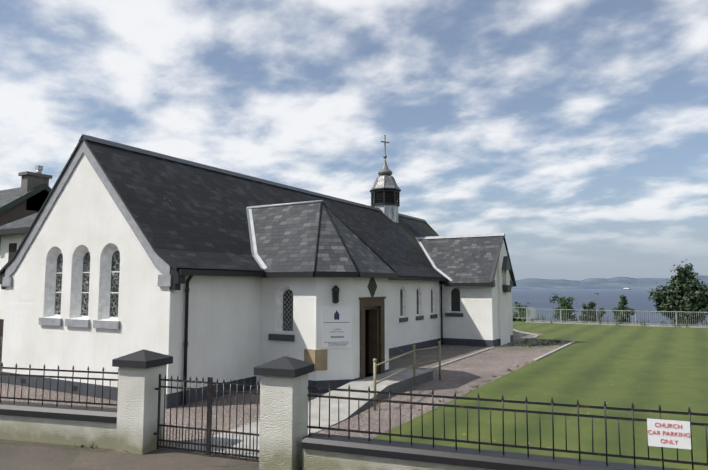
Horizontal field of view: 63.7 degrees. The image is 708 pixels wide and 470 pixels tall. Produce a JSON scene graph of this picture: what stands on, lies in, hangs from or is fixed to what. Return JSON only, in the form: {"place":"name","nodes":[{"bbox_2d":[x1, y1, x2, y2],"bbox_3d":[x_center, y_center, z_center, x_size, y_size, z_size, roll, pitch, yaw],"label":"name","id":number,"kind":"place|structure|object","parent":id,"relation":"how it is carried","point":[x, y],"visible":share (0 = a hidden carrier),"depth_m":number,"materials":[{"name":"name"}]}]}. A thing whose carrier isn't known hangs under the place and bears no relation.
{"place":"outdoors","nodes":[
{"label":"outdoors","id":0,"kind":"place"},
{"bbox_2d":[0,165,51,364],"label":"neighbour house","id":1,"kind":"structure","parent":0,"point":[11,243],"depth_m":25.54,"materials":[{"name":"white paint"}]},
{"bbox_2d":[0,183,50,234],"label":"neighbouring house roof","id":2,"kind":"structure","parent":1,"relation":"attached to","point":[9,198],"depth_m":25.05,"materials":[{"name":"grey tile"}]},
{"bbox_2d":[0,439,301,469],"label":"street pavement","id":3,"kind":"structure","parent":0,"point":[20,455],"depth_m":8.59,"materials":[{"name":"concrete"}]},
{"bbox_2d":[1,153,440,393],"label":"church nave walls","id":4,"kind":"structure","parent":0,"point":[84,217],"depth_m":14.04,"materials":[{"name":"white paint"}]},
{"bbox_2d":[0,140,440,407],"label":"wall trim","id":5,"kind":"structure","parent":4,"relation":"attached to","point":[172,279],"depth_m":13.98,"materials":[{"name":"grey paint"}]},
{"bbox_2d":[0,134,446,280],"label":"main roof","id":6,"kind":"structure","parent":4,"relation":"on","point":[189,217],"depth_m":15.61,"materials":[{"name":"grey tile"}]},
{"bbox_2d":[246,207,451,280],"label":"church roof lead valleys","id":7,"kind":"object","parent":6,"relation":"on","point":[259,260],"visible":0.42,"depth_m":16.66,"materials":[{"name":"silver metal"}]},
{"bbox_2d":[369,135,400,222],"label":"bell tower","id":8,"kind":"structure","parent":6,"relation":"on","point":[385,190],"depth_m":28.18,"materials":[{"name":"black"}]},
{"bbox_2d":[54,250,432,316],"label":"arched windows","id":9,"kind":"structure","parent":4,"relation":"in","point":[114,292],"depth_m":14.24,"materials":[{"name":"grey glass"}]},
{"bbox_2d":[182,275,442,405],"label":"drainpipes","id":10,"kind":"object","parent":4,"relation":"attached to","point":[187,291],"visible":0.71,"depth_m":12.65,"materials":[{"name":"black metal"}]},
{"bbox_2d":[260,277,388,380],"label":"church porch walls","id":11,"kind":"structure","parent":0,"point":[312,296],"depth_m":14.41,"materials":[{"name":"white paint"}]},
{"bbox_2d":[283,290,292,330],"bbox_3d":[-1.699,1.947,14.771,0.360,1.060,0.001,-3,-6,30],"label":"arched window","id":12,"kind":"structure","parent":11,"relation":"in","point":[287,310],"depth_m":14.78,"materials":[{"name":"black glass"}]},
{"bbox_2d":[247,200,397,278],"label":"porch roof","id":13,"kind":"structure","parent":11,"relation":"on","point":[317,238],"depth_m":15.36,"materials":[{"name":"grey tile"}]},
{"bbox_2d":[268,278,388,392],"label":"porch fittings","id":14,"kind":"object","parent":11,"relation":"attached to","point":[333,318],"depth_m":14.28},
{"bbox_2d":[0,0,707,280],"label":"sky","id":15,"kind":"structure","parent":0,"point":[574,131],"materials":[{"name":"blue"}]},
{"bbox_2d":[442,270,512,339],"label":"church transept walls","id":16,"kind":"structure","parent":0,"point":[478,320],"depth_m":25.09,"materials":[{"name":"white paint"}]},
{"bbox_2d":[451,288,459,310],"bbox_3d":[4.567,2.910,25.626,0.420,1.030,0.001,-3,-6,30],"label":"arched window","id":17,"kind":"structure","parent":16,"relation":"in","point":[455,299],"depth_m":25.63,"materials":[{"name":"black glass"}]},
{"bbox_2d":[416,233,515,285],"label":"side wing roof","id":18,"kind":"structure","parent":16,"relation":"on","point":[463,260],"depth_m":26.17,"materials":[{"name":"grey stone"}]},
{"bbox_2d":[497,240,509,344],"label":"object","id":19,"kind":"object","parent":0,"point":[503,317],"visible":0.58,"depth_m":25.72,"materials":[{"name":"white paint"}]},
{"bbox_2d":[372,321,707,469],"bbox_3d":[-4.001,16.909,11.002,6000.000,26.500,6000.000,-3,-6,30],"label":"terrain","id":20,"kind":"structure","parent":0,"point":[650,367],"depth_m":13.53,"materials":[{"name":"green plant"}]},
{"bbox_2d":[0,319,3,370],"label":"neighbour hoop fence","id":21,"kind":"object","parent":20,"relation":"on","point":[1,326],"visible":0.49,"depth_m":16.56,"materials":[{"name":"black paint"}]},
{"bbox_2d":[0,332,569,459],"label":"yard gravel paths","id":22,"kind":"structure","parent":20,"relation":"on","point":[465,374],"depth_m":13.27,"materials":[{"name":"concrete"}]},
{"bbox_2d":[373,341,440,410],"bbox_3d":[1.285,3.338,14.052,0.382,1.080,4.413,-3,-6,27],"label":"handrail","id":23,"kind":"object","parent":22,"relation":"on","point":[375,365],"visible":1,"depth_m":14.45,"materials":[{"name":"metal"}]},
{"bbox_2d":[443,238,513,346],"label":"wing trim","id":24,"kind":"structure","parent":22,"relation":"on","point":[477,342],"depth_m":25.35,"materials":[{"name":"grey paint"}]},
{"bbox_2d":[425,329,575,369],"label":"yard kerbs","id":25,"kind":"structure","parent":22,"relation":"on","point":[535,359],"depth_m":22.44,"materials":[{"name":"concrete"}]},
{"bbox_2d":[0,349,686,469],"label":"boundary wall piers","id":26,"kind":"structure","parent":20,"relation":"on","point":[287,441],"depth_m":8.17,"materials":[{"name":"white paint"}]},
{"bbox_2d":[0,362,707,469],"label":"metal fence","id":27,"kind":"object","parent":26,"relation":"attached to","point":[209,431],"depth_m":8.03,"materials":[{"name":"black metal"}]},
{"bbox_2d":[647,419,690,448],"bbox_3d":[3.640,2.299,6.592,0.440,0.310,0.006,-2,-5,20],"label":"sign","id":28,"kind":"object","parent":27,"relation":"attached to","point":[654,439],"visible":1,"depth_m":6.59,"materials":[{"name":"white plastic"}]},
{"bbox_2d":[655,423,681,428],"bbox_3d":[3.638,2.206,6.595,0.276,0.048,0.005,-2,-5,20],"label":"sign lettering","id":29,"kind":"object","parent":28,"relation":"attached to","point":[669,425],"depth_m":6.59,"materials":[{"name":"red paint"}]},
{"bbox_2d":[648,430,689,436],"bbox_3d":[3.638,2.296,6.587,0.432,0.048,0.007,-2,-5,20],"label":"sign lettering","id":30,"kind":"object","parent":28,"relation":"attached to","point":[669,434],"visible":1,"depth_m":6.58,"materials":[{"name":"red paint"}]},
{"bbox_2d":[74,314,707,469],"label":"grass tufts","id":31,"kind":"object","parent":20,"relation":"on","point":[599,320],"visible":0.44,"depth_m":36.32,"materials":[{"name":"green plant"}]},
{"bbox_2d":[512,302,529,321],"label":"shrub","id":32,"kind":"object","parent":20,"relation":"on","point":[522,319],"visible":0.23,"depth_m":49.38,"materials":[{"name":"green plant"}]},
{"bbox_2d":[549,293,577,322],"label":"shrub","id":33,"kind":"object","parent":20,"relation":"on","point":[564,303],"visible":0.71,"depth_m":46.38,"materials":[{"name":"green plant"}]},
{"bbox_2d":[579,300,605,322],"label":"shrub","id":34,"kind":"object","parent":20,"relation":"on","point":[590,309],"visible":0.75,"depth_m":44.80,"materials":[{"name":"green plant"}]},
{"bbox_2d":[512,307,707,327],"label":"boundary railings","id":35,"kind":"object","parent":20,"relation":"on","point":[531,315],"visible":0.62,"depth_m":38.71,"materials":[{"name":"metal"}]},
{"bbox_2d":[612,294,634,323],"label":"shrub","id":36,"kind":"object","parent":20,"relation":"on","point":[618,316],"visible":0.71,"depth_m":43.92,"materials":[{"name":"green plant"}]},
{"bbox_2d":[648,259,707,325],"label":"elder tree","id":37,"kind":"object","parent":20,"relation":"on","point":[685,291],"visible":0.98,"depth_m":41.41,"materials":[{"name":"green plant"}]},
{"bbox_2d":[512,289,707,325],"bbox_3d":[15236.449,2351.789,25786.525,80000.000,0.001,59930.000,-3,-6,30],"label":"sea water","id":38,"kind":"structure","parent":0,"point":[638,300],"depth_m":1044.46,"materials":[{"name":"blue liquid"}]},
{"bbox_2d":[512,275,707,288],"bbox_3d":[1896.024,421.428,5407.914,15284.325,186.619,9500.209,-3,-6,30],"label":"distant hills","id":39,"kind":"structure","parent":0,"point":[605,283],"depth_m":6362.75,"materials":[{"name":"blue"}]}
]}

